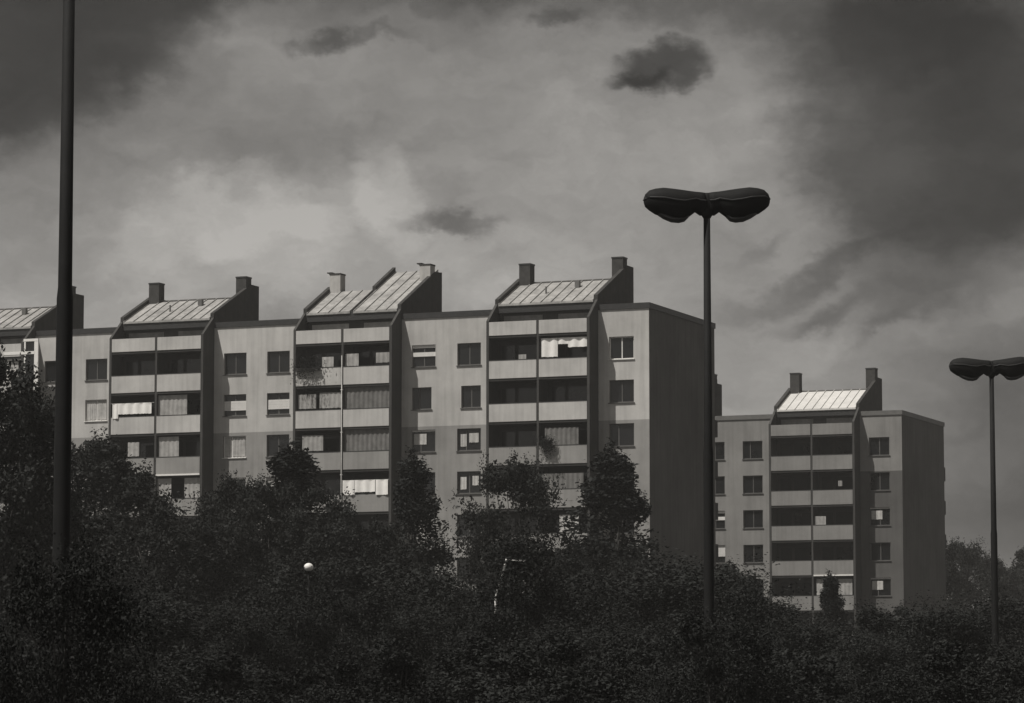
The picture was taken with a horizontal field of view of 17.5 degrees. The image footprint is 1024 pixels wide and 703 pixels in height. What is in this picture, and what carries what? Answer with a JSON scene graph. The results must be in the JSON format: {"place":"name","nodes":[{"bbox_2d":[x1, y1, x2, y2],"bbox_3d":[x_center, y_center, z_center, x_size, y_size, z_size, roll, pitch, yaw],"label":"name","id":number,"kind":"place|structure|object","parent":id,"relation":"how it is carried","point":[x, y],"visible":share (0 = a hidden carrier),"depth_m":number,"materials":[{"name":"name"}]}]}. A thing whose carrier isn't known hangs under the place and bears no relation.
{"place":"outdoors","nodes":[
{"label":"outdoors","id":0,"kind":"place"},
{"bbox_2d":[0,256,718,632],"bbox_3d":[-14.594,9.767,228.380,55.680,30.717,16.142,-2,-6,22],"label":"apartment block","id":1,"kind":"structure","parent":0,"point":[448,396],"depth_m":219.03,"materials":[{"name":"paint"}]},
{"bbox_2d":[43,361,55,382],"bbox_3d":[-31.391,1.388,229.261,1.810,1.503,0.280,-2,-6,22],"label":"window","id":2,"kind":"structure","parent":1,"relation":"in","point":[50,367],"depth_m":229.52,"materials":[{"name":"black glass"}]},
{"bbox_2d":[84,400,106,421],"bbox_3d":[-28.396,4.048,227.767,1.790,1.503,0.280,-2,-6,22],"label":"window","id":3,"kind":"structure","parent":1,"relation":"in","point":[96,410],"depth_m":227.85,"materials":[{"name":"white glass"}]},
{"bbox_2d":[86,359,106,380],"bbox_3d":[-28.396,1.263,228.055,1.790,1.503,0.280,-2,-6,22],"label":"window","id":4,"kind":"structure","parent":1,"relation":"in","point":[96,368],"depth_m":228.12,"materials":[{"name":"black glass"}]},
{"bbox_2d":[112,402,153,418],"bbox_3d":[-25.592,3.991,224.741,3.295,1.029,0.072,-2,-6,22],"label":"laundry","id":5,"kind":"object","parent":1,"relation":"hanging from","point":[130,408],"visible":1,"depth_m":224.81,"materials":[{"name":"fabric"}]},
{"bbox_2d":[222,394,245,416],"bbox_3d":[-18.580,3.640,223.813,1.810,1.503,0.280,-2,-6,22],"label":"window","id":6,"kind":"structure","parent":1,"relation":"in","point":[234,405],"depth_m":223.88,"materials":[{"name":"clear glass"}]},
{"bbox_2d":[222,436,245,458],"bbox_3d":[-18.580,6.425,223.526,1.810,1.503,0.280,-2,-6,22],"label":"window","id":7,"kind":"structure","parent":1,"relation":"in","point":[234,446],"depth_m":223.60,"materials":[{"name":"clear glass"}]},
{"bbox_2d":[224,478,244,497],"bbox_3d":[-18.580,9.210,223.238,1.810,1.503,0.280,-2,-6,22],"label":"window","id":8,"kind":"structure","parent":1,"relation":"in","point":[239,479],"depth_m":223.28,"materials":[{"name":"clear glass"}]},
{"bbox_2d":[223,353,246,375],"bbox_3d":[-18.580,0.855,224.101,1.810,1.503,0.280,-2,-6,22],"label":"window","id":9,"kind":"structure","parent":1,"relation":"in","point":[235,363],"depth_m":224.20,"materials":[{"name":"black glass"}]},
{"bbox_2d":[267,477,280,485],"bbox_3d":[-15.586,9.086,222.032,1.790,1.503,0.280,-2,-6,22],"label":"window","id":10,"kind":"structure","parent":1,"relation":"in","point":[268,478],"depth_m":222.35,"materials":[{"name":"grey glass"}]},
{"bbox_2d":[266,351,289,373],"bbox_3d":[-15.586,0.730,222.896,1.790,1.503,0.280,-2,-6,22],"label":"window","id":11,"kind":"structure","parent":1,"relation":"in","point":[278,361],"depth_m":223.00,"materials":[{"name":"black glass"}]},
{"bbox_2d":[266,393,289,415],"bbox_3d":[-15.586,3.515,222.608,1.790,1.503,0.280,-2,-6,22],"label":"window","id":12,"kind":"structure","parent":1,"relation":"in","point":[278,403],"depth_m":222.68,"materials":[{"name":"white glass"}]},
{"bbox_2d":[267,434,288,456],"bbox_3d":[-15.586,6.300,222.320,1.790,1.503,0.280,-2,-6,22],"label":"window","id":13,"kind":"structure","parent":1,"relation":"in","point":[273,440],"depth_m":222.51,"materials":[{"name":"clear glass"}]},
{"bbox_2d":[289,350,326,394],"bbox_3d":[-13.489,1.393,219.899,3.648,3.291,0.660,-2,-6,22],"label":"potted plant","id":14,"kind":"object","parent":1,"relation":"on","point":[304,368],"visible":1,"depth_m":219.89,"materials":[{"name":"black plant"}]},
{"bbox_2d":[342,479,387,494],"bbox_3d":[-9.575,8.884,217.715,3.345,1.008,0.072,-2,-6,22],"label":"laundry","id":15,"kind":"object","parent":1,"relation":"hanging from","point":[369,486],"visible":0.97,"depth_m":217.67,"materials":[{"name":"fabric"}]},
{"bbox_2d":[410,387,431,410],"bbox_3d":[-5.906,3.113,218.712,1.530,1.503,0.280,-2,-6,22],"label":"window","id":16,"kind":"structure","parent":1,"relation":"in","point":[422,397],"depth_m":218.80,"materials":[{"name":"black glass"}]},
{"bbox_2d":[410,517,434,538],"bbox_3d":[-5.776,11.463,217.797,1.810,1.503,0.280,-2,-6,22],"label":"window","id":17,"kind":"structure","parent":1,"relation":"in","point":[434,517],"depth_m":217.84,"materials":[{"name":"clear glass"}]},
{"bbox_2d":[411,345,435,367],"bbox_3d":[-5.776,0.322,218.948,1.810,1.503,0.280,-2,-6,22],"label":"window","id":18,"kind":"structure","parent":1,"relation":"in","point":[424,356],"depth_m":219.01,"materials":[{"name":"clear glass"}]},
{"bbox_2d":[412,430,434,452],"bbox_3d":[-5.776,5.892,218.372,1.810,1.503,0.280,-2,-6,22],"label":"window","id":19,"kind":"structure","parent":1,"relation":"in","point":[423,440],"depth_m":218.42,"materials":[{"name":"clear glass"}]},
{"bbox_2d":[424,472,434,493],"bbox_3d":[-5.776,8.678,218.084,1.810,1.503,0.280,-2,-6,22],"label":"window","id":20,"kind":"structure","parent":1,"relation":"in","point":[433,481],"depth_m":218.00,"materials":[{"name":"black glass"}]},
{"bbox_2d":[456,515,476,537],"bbox_3d":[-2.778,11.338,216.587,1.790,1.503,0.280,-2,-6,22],"label":"window","id":21,"kind":"structure","parent":1,"relation":"in","point":[459,516],"depth_m":216.83,"materials":[{"name":"black glass"}]},
{"bbox_2d":[456,428,481,451],"bbox_3d":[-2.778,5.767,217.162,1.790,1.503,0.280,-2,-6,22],"label":"window","id":22,"kind":"structure","parent":1,"relation":"in","point":[468,439],"depth_m":217.25,"materials":[{"name":"black glass"}]},
{"bbox_2d":[458,558,479,580],"bbox_3d":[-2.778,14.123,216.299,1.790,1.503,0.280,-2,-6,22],"label":"window","id":23,"kind":"structure","parent":1,"relation":"in","point":[461,562],"depth_m":216.62,"materials":[{"name":"black glass"}]},
{"bbox_2d":[458,343,480,365],"bbox_3d":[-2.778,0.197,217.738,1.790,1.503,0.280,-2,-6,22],"label":"window","id":24,"kind":"structure","parent":1,"relation":"in","point":[469,354],"depth_m":217.84,"materials":[{"name":"black glass"}]},
{"bbox_2d":[457,471,481,494],"bbox_3d":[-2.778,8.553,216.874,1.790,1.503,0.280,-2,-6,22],"label":"window","id":25,"kind":"structure","parent":1,"relation":"in","point":[468,482],"depth_m":216.99,"materials":[{"name":"black glass"}]},
{"bbox_2d":[460,385,481,408],"bbox_3d":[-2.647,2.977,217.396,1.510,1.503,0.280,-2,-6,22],"label":"window","id":26,"kind":"structure","parent":1,"relation":"in","point":[471,395],"depth_m":217.47,"materials":[{"name":"black glass"}]},
{"bbox_2d":[536,434,556,458],"bbox_3d":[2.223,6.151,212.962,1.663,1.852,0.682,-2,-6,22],"label":"potted plant","id":27,"kind":"object","parent":1,"relation":"on","point":[547,443],"visible":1,"depth_m":212.93,"materials":[{"name":"black plant"}]},
{"bbox_2d":[540,337,586,356],"bbox_3d":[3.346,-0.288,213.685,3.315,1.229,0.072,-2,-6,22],"label":"laundry","id":28,"kind":"object","parent":1,"relation":"hanging from","point":[549,347],"visible":1,"depth_m":213.88,"materials":[{"name":"fabric"}]},
{"bbox_2d":[609,336,633,359],"bbox_3d":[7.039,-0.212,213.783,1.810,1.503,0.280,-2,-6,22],"label":"window","id":29,"kind":"structure","parent":1,"relation":"in","point":[621,348],"depth_m":213.88,"materials":[{"name":"black glass"}]},
{"bbox_2d":[608,380,634,403],"bbox_3d":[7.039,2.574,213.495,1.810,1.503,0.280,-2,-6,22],"label":"window","id":30,"kind":"structure","parent":1,"relation":"in","point":[621,391],"depth_m":213.57,"materials":[{"name":"black glass"}]},
{"bbox_2d":[610,515,633,534],"bbox_3d":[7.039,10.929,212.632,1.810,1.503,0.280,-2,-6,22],"label":"window","id":31,"kind":"structure","parent":1,"relation":"in","point":[631,530],"depth_m":212.58,"materials":[{"name":"black glass"}]},
{"bbox_2d":[610,423,634,446],"bbox_3d":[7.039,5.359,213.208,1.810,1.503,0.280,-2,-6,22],"label":"window","id":32,"kind":"structure","parent":1,"relation":"in","point":[623,434],"depth_m":213.26,"materials":[{"name":"black glass"}]},
{"bbox_2d":[0,0,1023,608],"label":"sky","id":33,"kind":"structure","parent":0,"point":[283,145],"materials":[{"name":"grey"}]},
{"bbox_2d":[715,368,946,639],"bbox_3d":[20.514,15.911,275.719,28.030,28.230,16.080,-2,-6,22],"label":"apartment block","id":34,"kind":"structure","parent":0,"point":[846,486],"depth_m":267.34,"materials":[{"name":"grey concrete"}]},
{"bbox_2d":[715,442,724,460],"bbox_3d":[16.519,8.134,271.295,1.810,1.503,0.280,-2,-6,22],"label":"window","id":35,"kind":"structure","parent":34,"relation":"in","point":[719,446],"depth_m":271.24,"materials":[{"name":"black glass"}]},
{"bbox_2d":[715,476,725,494],"bbox_3d":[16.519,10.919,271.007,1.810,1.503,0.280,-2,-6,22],"label":"window","id":36,"kind":"structure","parent":34,"relation":"in","point":[720,482],"depth_m":270.97,"materials":[{"name":"black glass"}]},
{"bbox_2d":[716,511,724,528],"bbox_3d":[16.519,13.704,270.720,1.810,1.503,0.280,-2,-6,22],"label":"window","id":37,"kind":"structure","parent":34,"relation":"in","point":[720,523],"depth_m":270.64,"materials":[{"name":"black glass"}]},
{"bbox_2d":[716,545,724,563],"bbox_3d":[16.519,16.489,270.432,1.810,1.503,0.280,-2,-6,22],"label":"window","id":38,"kind":"structure","parent":34,"relation":"in","point":[721,548],"depth_m":270.31,"materials":[{"name":"white glass"}]},
{"bbox_2d":[742,441,761,459],"bbox_3d":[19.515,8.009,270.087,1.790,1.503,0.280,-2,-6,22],"label":"window","id":39,"kind":"structure","parent":34,"relation":"in","point":[752,450],"depth_m":270.18,"materials":[{"name":"black glass"}]},
{"bbox_2d":[743,475,762,493],"bbox_3d":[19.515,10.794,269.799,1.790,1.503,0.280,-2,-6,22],"label":"window","id":40,"kind":"structure","parent":34,"relation":"in","point":[752,484],"depth_m":269.85,"materials":[{"name":"black glass"}]},
{"bbox_2d":[742,510,763,528],"bbox_3d":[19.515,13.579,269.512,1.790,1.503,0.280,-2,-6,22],"label":"window","id":41,"kind":"structure","parent":34,"relation":"in","point":[753,519],"depth_m":269.58,"materials":[{"name":"black glass"}]},
{"bbox_2d":[743,545,762,563],"bbox_3d":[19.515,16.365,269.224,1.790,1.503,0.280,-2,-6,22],"label":"window","id":42,"kind":"structure","parent":34,"relation":"in","point":[748,549],"depth_m":269.32,"materials":[{"name":"black glass"}]},
{"bbox_2d":[869,437,889,455],"bbox_3d":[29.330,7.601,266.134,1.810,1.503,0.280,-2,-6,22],"label":"window","id":43,"kind":"structure","parent":34,"relation":"in","point":[878,446],"depth_m":266.25,"materials":[{"name":"black glass"}]},
{"bbox_2d":[869,542,890,561],"bbox_3d":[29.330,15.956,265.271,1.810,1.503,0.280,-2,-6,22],"label":"window","id":44,"kind":"structure","parent":34,"relation":"in","point":[879,551],"depth_m":265.34,"materials":[{"name":"black glass"}]},
{"bbox_2d":[870,472,890,490],"bbox_3d":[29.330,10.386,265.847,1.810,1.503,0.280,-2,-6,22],"label":"window","id":45,"kind":"structure","parent":34,"relation":"in","point":[879,481],"depth_m":265.92,"materials":[{"name":"black glass"}]},
{"bbox_2d":[870,507,890,525],"bbox_3d":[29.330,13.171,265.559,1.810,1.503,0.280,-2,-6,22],"label":"window","id":46,"kind":"structure","parent":34,"relation":"in","point":[880,516],"depth_m":265.60,"materials":[{"name":"black glass"}]},
{"bbox_2d":[870,578,891,596],"bbox_3d":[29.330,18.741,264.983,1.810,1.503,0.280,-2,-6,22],"label":"window","id":47,"kind":"structure","parent":34,"relation":"in","point":[880,587],"depth_m":265.02,"materials":[{"name":"black glass"}]},
{"label":"ground","id":48,"kind":"structure","parent":0,"visible":0},
{"bbox_2d":[0,637,74,702],"bbox_3d":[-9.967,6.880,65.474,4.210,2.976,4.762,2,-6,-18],"label":"shrub","id":49,"kind":"object","parent":48,"relation":"on","point":[27,671],"visible":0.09,"depth_m":65.41,"materials":[{"name":"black plant"}]},
{"bbox_2d":[0,342,92,647],"bbox_3d":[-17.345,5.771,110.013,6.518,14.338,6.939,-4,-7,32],"label":"tree","id":50,"kind":"object","parent":48,"relation":"on","point":[29,418],"visible":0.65,"depth_m":109.53,"materials":[{"name":"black plant"}]},
{"bbox_2d":[0,379,102,633],"bbox_3d":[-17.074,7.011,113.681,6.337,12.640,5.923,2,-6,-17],"label":"tree","id":51,"kind":"object","parent":48,"relation":"on","point":[74,527],"visible":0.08,"depth_m":113.40,"materials":[{"name":"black plant"}]},
{"bbox_2d":[50,0,74,702],"bbox_3d":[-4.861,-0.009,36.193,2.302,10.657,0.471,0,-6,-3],"label":"street lamp","id":52,"kind":"object","parent":48,"relation":"on","point":[63,433],"visible":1,"depth_m":36.15,"materials":[{"name":"metal"}]},
{"bbox_2d":[0,484,133,586],"bbox_3d":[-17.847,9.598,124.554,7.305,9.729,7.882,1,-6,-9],"label":"tree","id":53,"kind":"object","parent":48,"relation":"on","point":[95,532],"visible":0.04,"depth_m":124.93,"materials":[{"name":"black plant"}]},
{"bbox_2d":[0,583,163,701],"bbox_3d":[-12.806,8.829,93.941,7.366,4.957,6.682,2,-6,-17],"label":"shrub","id":54,"kind":"object","parent":48,"relation":"on","point":[29,639],"visible":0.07,"depth_m":93.04,"materials":[{"name":"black plant"}]},
{"bbox_2d":[11,621,167,702],"bbox_3d":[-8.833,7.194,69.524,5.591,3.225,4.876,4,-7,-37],"label":"shrub","id":55,"kind":"object","parent":48,"relation":"on","point":[125,675],"visible":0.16,"depth_m":68.91,"materials":[{"name":"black plant"}]},
{"bbox_2d":[0,501,197,702],"bbox_3d":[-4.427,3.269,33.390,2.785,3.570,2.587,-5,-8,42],"label":"shrub","id":56,"kind":"object","parent":48,"relation":"on","point":[116,616],"visible":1,"depth_m":33.17,"materials":[{"name":"black plant"}]},
{"bbox_2d":[0,426,201,580],"bbox_3d":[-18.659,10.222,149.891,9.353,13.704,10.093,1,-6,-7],"label":"tree","id":57,"kind":"object","parent":48,"relation":"on","point":[112,471],"visible":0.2,"depth_m":148.80,"materials":[{"name":"black plant"}]},
{"bbox_2d":[4,573,271,698],"bbox_3d":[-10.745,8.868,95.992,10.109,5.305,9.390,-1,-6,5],"label":"shrub","id":58,"kind":"object","parent":48,"relation":"on","point":[174,626],"visible":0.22,"depth_m":95.32,"materials":[{"name":"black plant"}]},
{"bbox_2d":[69,557,224,664],"bbox_3d":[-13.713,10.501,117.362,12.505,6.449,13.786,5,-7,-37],"label":"shrub","id":59,"kind":"object","parent":48,"relation":"on","point":[137,586],"visible":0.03,"depth_m":117.14,"materials":[{"name":"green plant"}]},
{"bbox_2d":[80,479,222,608],"bbox_3d":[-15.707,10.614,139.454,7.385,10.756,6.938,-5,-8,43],"label":"tree","id":60,"kind":"object","parent":48,"relation":"on","point":[153,512],"visible":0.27,"depth_m":138.91,"materials":[{"name":"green plant"}]},
{"bbox_2d":[70,638,251,702],"bbox_3d":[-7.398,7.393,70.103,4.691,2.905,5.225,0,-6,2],"label":"shrub","id":61,"kind":"object","parent":48,"relation":"on","point":[140,660],"visible":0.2,"depth_m":69.90,"materials":[{"name":"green plant"}]},
{"bbox_2d":[130,640,306,702],"bbox_3d":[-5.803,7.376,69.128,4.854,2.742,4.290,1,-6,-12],"label":"shrub","id":62,"kind":"object","parent":48,"relation":"on","point":[225,666],"visible":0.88,"depth_m":68.52,"materials":[{"name":"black plant"}]},
{"bbox_2d":[174,468,276,598],"bbox_3d":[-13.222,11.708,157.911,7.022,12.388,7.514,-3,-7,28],"label":"tree","id":63,"kind":"object","parent":48,"relation":"on","point":[223,496],"visible":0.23,"depth_m":157.32,"materials":[{"name":"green plant"}]},
{"bbox_2d":[198,473,327,603],"bbox_3d":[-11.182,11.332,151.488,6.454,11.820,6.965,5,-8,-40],"label":"tree","id":64,"kind":"object","parent":48,"relation":"on","point":[246,512],"visible":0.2,"depth_m":151.24,"materials":[{"name":"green plant"}]},
{"bbox_2d":[242,436,338,597],"bbox_3d":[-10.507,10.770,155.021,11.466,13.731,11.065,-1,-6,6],"label":"tree","id":65,"kind":"object","parent":48,"relation":"on","point":[289,464],"visible":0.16,"depth_m":154.80,"materials":[{"name":"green plant"}]},
{"bbox_2d":[208,535,383,682],"bbox_3d":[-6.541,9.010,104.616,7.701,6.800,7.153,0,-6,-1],"label":"shrub","id":66,"kind":"object","parent":48,"relation":"on","point":[289,579],"visible":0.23,"depth_m":104.17,"materials":[{"name":"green plant"}]},
{"bbox_2d":[304,563,312,642],"bbox_3d":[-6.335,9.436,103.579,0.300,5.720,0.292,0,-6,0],"label":"globe lamp","id":67,"kind":"object","parent":48,"relation":"on","point":[308,568],"visible":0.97,"depth_m":103.78,"materials":[{"name":"glass"}]},
{"bbox_2d":[259,476,370,607],"bbox_3d":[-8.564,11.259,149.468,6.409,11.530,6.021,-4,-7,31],"label":"tree","id":68,"kind":"object","parent":48,"relation":"on","point":[336,534],"visible":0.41,"depth_m":148.93,"materials":[{"name":"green plant"}]},
{"bbox_2d":[207,644,431,702],"bbox_3d":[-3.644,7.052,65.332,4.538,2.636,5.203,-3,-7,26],"label":"shrub","id":69,"kind":"object","parent":48,"relation":"on","point":[277,681],"visible":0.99,"depth_m":64.83,"materials":[{"name":"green plant"}]},
{"bbox_2d":[306,623,515,702],"bbox_3d":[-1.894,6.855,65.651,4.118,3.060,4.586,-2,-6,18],"label":"shrub","id":70,"kind":"object","parent":48,"relation":"on","point":[394,659],"visible":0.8,"depth_m":65.64,"materials":[{"name":"black plant"}]},
{"bbox_2d":[297,536,526,670],"bbox_3d":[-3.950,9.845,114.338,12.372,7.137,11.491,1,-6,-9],"label":"shrub","id":71,"kind":"object","parent":48,"relation":"on","point":[416,583],"visible":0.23,"depth_m":112.98,"materials":[{"name":"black plant"}]},
{"bbox_2d":[381,445,455,589],"bbox_3d":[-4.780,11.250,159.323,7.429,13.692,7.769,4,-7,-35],"label":"tree","id":72,"kind":"object","parent":48,"relation":"on","point":[411,503],"visible":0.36,"depth_m":159.62,"materials":[{"name":"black plant"}]},
{"bbox_2d":[394,589,552,697],"bbox_3d":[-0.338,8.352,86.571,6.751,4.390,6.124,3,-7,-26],"label":"shrub","id":73,"kind":"object","parent":48,"relation":"on","point":[498,623],"visible":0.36,"depth_m":86.41,"materials":[{"name":"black plant"}]},
{"bbox_2d":[411,624,569,702],"bbox_3d":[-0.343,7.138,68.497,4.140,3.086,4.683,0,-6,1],"label":"shrub","id":74,"kind":"object","parent":48,"relation":"on","point":[471,643],"visible":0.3,"depth_m":68.62,"materials":[{"name":"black plant"}]},
{"bbox_2d":[459,503,524,624],"bbox_3d":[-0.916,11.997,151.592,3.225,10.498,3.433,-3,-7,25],"label":"tree","id":75,"kind":"object","parent":48,"relation":"on","point":[477,546],"visible":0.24,"depth_m":151.52,"materials":[{"name":"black plant"}]},
{"bbox_2d":[494,559,518,638],"bbox_3d":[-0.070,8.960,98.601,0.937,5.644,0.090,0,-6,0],"label":"bent post","id":76,"kind":"object","parent":48,"relation":"on","point":[500,577],"visible":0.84,"depth_m":98.82,"materials":[{"name":"grey metal"}]},
{"bbox_2d":[437,449,600,624],"bbox_3d":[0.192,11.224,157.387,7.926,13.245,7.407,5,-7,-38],"label":"tree","id":77,"kind":"object","parent":48,"relation":"on","point":[522,483],"visible":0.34,"depth_m":157.53,"materials":[{"name":"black plant"}]},
{"bbox_2d":[427,621,659,702],"bbox_3d":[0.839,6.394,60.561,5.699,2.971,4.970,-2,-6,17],"label":"shrub","id":78,"kind":"object","parent":48,"relation":"on","point":[561,689],"visible":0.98,"depth_m":60.11,"materials":[{"name":"black plant"}]},
{"bbox_2d":[423,509,666,668],"bbox_3d":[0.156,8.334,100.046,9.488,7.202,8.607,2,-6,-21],"label":"shrub","id":79,"kind":"object","parent":48,"relation":"on","point":[531,559],"visible":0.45,"depth_m":99.24,"materials":[{"name":"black plant"}]},
{"bbox_2d":[499,607,658,701],"bbox_3d":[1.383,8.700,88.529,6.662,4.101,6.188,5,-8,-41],"label":"shrub","id":80,"kind":"object","parent":48,"relation":"on","point":[594,638],"visible":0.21,"depth_m":87.83,"materials":[{"name":"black plant"}]},
{"bbox_2d":[490,553,702,672],"bbox_3d":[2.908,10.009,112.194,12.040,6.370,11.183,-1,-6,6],"label":"shrub","id":81,"kind":"object","parent":48,"relation":"on","point":[651,596],"visible":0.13,"depth_m":112.69,"materials":[{"name":"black plant"}]},
{"bbox_2d":[554,438,662,609],"bbox_3d":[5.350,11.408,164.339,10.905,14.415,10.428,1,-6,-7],"label":"tree","id":82,"kind":"object","parent":48,"relation":"on","point":[613,492],"visible":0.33,"depth_m":164.32,"materials":[{"name":"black plant"}]},
{"bbox_2d":[553,617,689,702],"bbox_3d":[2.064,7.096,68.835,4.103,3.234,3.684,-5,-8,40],"label":"shrub","id":83,"kind":"object","parent":48,"relation":"on","point":[619,658],"visible":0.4,"depth_m":68.53,"materials":[{"name":"black plant"}]},
{"bbox_2d":[643,187,770,702],"bbox_3d":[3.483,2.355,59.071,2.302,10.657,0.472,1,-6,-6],"label":"street lamp","id":84,"kind":"object","parent":48,"relation":"on","point":[671,205],"visible":1,"depth_m":59.35,"materials":[{"name":"metal"}]},
{"bbox_2d":[571,536,849,666],"bbox_3d":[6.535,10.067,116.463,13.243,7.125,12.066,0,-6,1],"label":"shrub","id":85,"kind":"object","parent":48,"relation":"on","point":[684,580],"visible":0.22,"depth_m":114.82,"materials":[{"name":"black plant"}]},
{"bbox_2d":[615,588,812,702],"bbox_3d":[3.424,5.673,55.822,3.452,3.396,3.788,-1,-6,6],"label":"shrub","id":86,"kind":"object","parent":48,"relation":"on","point":[751,647],"visible":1,"depth_m":55.31,"materials":[{"name":"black plant"}]},
{"bbox_2d":[623,636,833,702],"bbox_3d":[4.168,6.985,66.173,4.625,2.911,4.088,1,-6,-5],"label":"shrub","id":87,"kind":"object","parent":48,"relation":"on","point":[797,676],"visible":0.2,"depth_m":65.99,"materials":[{"name":"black plant"}]},
{"bbox_2d":[690,556,770,627],"bbox_3d":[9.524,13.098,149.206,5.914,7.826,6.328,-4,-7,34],"label":"tree","id":88,"kind":"object","parent":48,"relation":"on","point":[729,563],"visible":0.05,"depth_m":148.92,"materials":[{"name":"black plant"}]},
{"bbox_2d":[656,568,843,697],"bbox_3d":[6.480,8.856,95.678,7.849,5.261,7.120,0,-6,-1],"label":"shrub","id":89,"kind":"object","parent":48,"relation":"on","point":[724,601],"visible":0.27,"depth_m":95.09,"materials":[{"name":"black plant"}]},
{"bbox_2d":[727,580,821,631],"bbox_3d":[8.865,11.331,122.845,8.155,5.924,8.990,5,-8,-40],"label":"shrub","id":90,"kind":"object","parent":48,"relation":"on","point":[780,606],"visible":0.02,"depth_m":123.17,"materials":[{"name":"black plant"}]},
{"bbox_2d":[715,630,863,702],"bbox_3d":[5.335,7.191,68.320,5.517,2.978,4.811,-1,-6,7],"label":"shrub","id":91,"kind":"object","parent":48,"relation":"on","point":[827,666],"visible":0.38,"depth_m":68.38,"materials":[{"name":"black plant"}]},
{"bbox_2d":[808,569,852,641],"bbox_3d":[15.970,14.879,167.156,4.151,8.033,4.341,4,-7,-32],"label":"tree","id":92,"kind":"object","parent":48,"relation":"on","point":[830,600],"visible":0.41,"depth_m":167.34,"materials":[{"name":"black plant"}]},
{"bbox_2d":[770,605,895,702],"bbox_3d":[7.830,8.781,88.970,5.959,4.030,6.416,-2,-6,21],"label":"shrub","id":93,"kind":"object","parent":48,"relation":"on","point":[820,637],"visible":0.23,"depth_m":88.83,"materials":[{"name":"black plant"}]},
{"bbox_2d":[808,618,928,700],"bbox_3d":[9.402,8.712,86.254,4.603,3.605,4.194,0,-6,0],"label":"shrub","id":94,"kind":"object","parent":48,"relation":"on","point":[881,651],"visible":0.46,"depth_m":85.71,"materials":[{"name":"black plant"}]},
{"bbox_2d":[863,602,922,643],"bbox_3d":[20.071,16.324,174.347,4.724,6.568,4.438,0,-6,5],"label":"tree","id":95,"kind":"object","parent":48,"relation":"on","point":[895,609],"visible":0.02,"depth_m":174.13,"materials":[{"name":"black plant"}]},
{"bbox_2d":[814,590,990,679],"bbox_3d":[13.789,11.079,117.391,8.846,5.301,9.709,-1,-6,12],"label":"shrub","id":96,"kind":"object","parent":48,"relation":"on","point":[873,619],"visible":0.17,"depth_m":116.28,"materials":[{"name":"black plant"}]},
{"bbox_2d":[868,592,1023,695],"bbox_3d":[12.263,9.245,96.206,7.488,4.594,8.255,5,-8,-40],"label":"shrub","id":97,"kind":"object","parent":48,"relation":"on","point":[946,623],"visible":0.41,"depth_m":96.22,"materials":[{"name":"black plant"}]},
{"bbox_2d":[877,630,1023,702],"bbox_3d":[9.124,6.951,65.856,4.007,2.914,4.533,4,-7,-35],"label":"shrub","id":98,"kind":"object","parent":48,"relation":"on","point":[954,663],"visible":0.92,"depth_m":65.63,"materials":[{"name":"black plant"}]},
{"bbox_2d":[945,555,979,616],"bbox_3d":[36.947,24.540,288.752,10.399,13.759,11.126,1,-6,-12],"label":"tree","id":99,"kind":"object","parent":48,"relation":"on","point":[953,575],"visible":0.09,"depth_m":288.61,"materials":[{"name":"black plant"}]},
{"bbox_2d":[911,594,1023,664],"bbox_3d":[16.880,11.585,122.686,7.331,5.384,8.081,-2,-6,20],"label":"shrub","id":100,"kind":"object","parent":48,"relation":"on","point":[978,620],"visible":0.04,"depth_m":122.61,"materials":[{"name":"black plant"}]},
{"bbox_2d":[913,578,1023,688],"bbox_3d":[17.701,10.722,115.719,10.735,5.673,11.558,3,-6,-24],"label":"shrub","id":101,"kind":"object","parent":48,"relation":"on","point":[1011,613],"visible":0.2,"depth_m":115.72,"materials":[{"name":"black plant"}]},
{"bbox_2d":[945,536,1015,644],"bbox_3d":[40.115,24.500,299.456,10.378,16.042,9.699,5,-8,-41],"label":"tree","id":102,"kind":"object","parent":48,"relation":"on","point":[967,555],"visible":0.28,"depth_m":298.26,"materials":[{"name":"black plant"}]},
{"bbox_2d":[940,634,1023,701],"bbox_3d":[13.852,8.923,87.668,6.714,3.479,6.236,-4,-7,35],"label":"shrub","id":103,"kind":"object","parent":48,"relation":"on","point":[999,647],"visible":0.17,"depth_m":87.53,"materials":[{"name":"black plant"}]},
{"bbox_2d":[946,549,1023,642],"bbox_3d":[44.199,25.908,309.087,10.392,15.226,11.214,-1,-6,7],"label":"tree","id":104,"kind":"object","parent":48,"relation":"on","point":[1010,581],"visible":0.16,"depth_m":307.73,"materials":[{"name":"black plant"}]},
{"bbox_2d":[949,357,1023,690],"bbox_3d":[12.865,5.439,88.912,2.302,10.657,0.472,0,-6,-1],"label":"street lamp","id":105,"kind":"object","parent":48,"relation":"on","point":[969,369],"visible":1,"depth_m":89.22,"materials":[{"name":"metal"}]},
{"bbox_2d":[976,546,1023,648],"bbox_3d":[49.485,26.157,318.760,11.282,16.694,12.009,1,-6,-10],"label":"tree","id":106,"kind":"object","parent":48,"relation":"on","point":[1019,558],"visible":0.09,"depth_m":320.10,"materials":[{"name":"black plant"}]},
{"bbox_2d":[983,645,1023,702],"bbox_3d":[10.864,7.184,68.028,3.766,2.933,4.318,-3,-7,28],"label":"shrub","id":107,"kind":"object","parent":48,"relation":"on","point":[1021,685],"visible":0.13,"depth_m":67.88,"materials":[{"name":"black plant"}]}
]}

